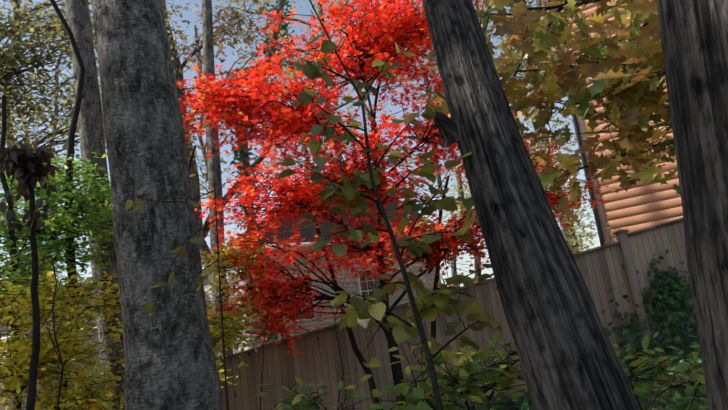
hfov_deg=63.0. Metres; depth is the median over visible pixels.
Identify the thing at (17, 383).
yellow beech tree
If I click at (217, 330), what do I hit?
yellow beech tree
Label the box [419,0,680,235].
tree
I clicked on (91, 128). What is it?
poplar trunk
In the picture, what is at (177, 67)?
tree
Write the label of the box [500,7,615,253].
pale tree
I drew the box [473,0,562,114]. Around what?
tree
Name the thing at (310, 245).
cream house trim
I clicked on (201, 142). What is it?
tree
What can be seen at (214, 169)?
slim tree trunk
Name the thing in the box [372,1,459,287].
tree
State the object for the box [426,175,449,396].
trunk
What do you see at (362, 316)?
redbud sapling
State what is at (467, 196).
pale tree
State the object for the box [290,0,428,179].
tree
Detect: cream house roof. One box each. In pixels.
[0,284,212,336]
[225,162,442,247]
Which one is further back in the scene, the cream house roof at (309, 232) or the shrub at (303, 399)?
the cream house roof at (309, 232)
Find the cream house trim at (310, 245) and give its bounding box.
[202,236,449,349]
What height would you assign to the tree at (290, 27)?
24.164 m
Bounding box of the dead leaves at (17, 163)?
[0,142,62,232]
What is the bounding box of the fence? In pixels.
[45,217,697,409]
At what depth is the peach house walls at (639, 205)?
11.43 m
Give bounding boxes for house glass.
[289,271,379,319]
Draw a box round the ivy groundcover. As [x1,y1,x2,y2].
[462,250,708,409]
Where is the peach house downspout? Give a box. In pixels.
[546,0,604,245]
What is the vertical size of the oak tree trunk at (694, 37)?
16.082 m
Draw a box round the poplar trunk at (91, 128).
[65,0,124,409]
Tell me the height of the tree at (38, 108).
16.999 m
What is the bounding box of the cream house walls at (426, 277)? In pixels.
[7,245,440,409]
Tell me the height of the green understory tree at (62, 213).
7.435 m
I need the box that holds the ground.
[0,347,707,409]
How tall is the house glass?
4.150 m
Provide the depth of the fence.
8.71 m
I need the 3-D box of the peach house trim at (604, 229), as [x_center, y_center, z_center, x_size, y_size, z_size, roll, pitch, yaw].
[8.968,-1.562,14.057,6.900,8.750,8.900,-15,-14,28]
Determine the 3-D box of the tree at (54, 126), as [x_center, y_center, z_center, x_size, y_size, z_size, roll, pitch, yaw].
[-19.943,1.587,39.603,16.013,27.132,9.740,-8,-12,-1]
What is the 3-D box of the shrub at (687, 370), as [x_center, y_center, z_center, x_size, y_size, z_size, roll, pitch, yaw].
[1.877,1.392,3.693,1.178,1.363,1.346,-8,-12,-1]
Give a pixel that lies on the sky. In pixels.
(189, 15)
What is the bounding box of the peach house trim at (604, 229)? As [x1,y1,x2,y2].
[541,0,609,244]
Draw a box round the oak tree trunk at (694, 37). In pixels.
[656,0,727,409]
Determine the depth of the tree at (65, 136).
28.70 m
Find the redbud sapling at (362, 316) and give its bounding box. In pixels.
[125,0,502,409]
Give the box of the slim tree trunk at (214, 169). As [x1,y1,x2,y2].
[202,0,232,358]
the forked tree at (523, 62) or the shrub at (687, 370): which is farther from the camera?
the forked tree at (523, 62)
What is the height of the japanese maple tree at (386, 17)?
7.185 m
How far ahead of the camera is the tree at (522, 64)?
24.26 m
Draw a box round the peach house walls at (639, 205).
[557,0,682,242]
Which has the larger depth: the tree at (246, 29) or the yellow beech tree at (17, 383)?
the tree at (246, 29)
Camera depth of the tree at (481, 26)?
27.38 m
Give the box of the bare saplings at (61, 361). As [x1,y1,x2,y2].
[25,247,430,409]
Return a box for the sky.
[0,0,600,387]
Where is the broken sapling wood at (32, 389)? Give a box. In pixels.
[19,134,50,409]
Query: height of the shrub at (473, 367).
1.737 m
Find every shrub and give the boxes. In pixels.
[256,374,389,409]
[351,319,526,409]
[613,332,707,409]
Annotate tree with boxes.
[0,0,89,335]
[0,0,114,407]
[0,0,206,202]
[0,95,124,409]
[23,53,196,163]
[37,48,110,242]
[161,0,479,358]
[176,0,621,409]
[183,25,303,202]
[188,145,278,393]
[202,7,335,180]
[214,0,383,161]
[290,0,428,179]
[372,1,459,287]
[389,30,597,283]
[393,0,505,86]
[419,0,680,235]
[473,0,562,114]
[491,2,557,94]
[492,0,580,253]
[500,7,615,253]
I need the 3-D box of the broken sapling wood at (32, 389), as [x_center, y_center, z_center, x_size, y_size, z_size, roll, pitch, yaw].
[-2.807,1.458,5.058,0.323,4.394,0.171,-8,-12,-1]
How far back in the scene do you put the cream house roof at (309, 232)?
21.24 m
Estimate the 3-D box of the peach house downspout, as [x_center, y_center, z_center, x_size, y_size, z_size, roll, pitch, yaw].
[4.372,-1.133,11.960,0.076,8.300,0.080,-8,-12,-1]
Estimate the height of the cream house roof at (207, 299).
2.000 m
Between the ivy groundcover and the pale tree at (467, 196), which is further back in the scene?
the pale tree at (467, 196)
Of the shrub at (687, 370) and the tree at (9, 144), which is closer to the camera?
the shrub at (687, 370)

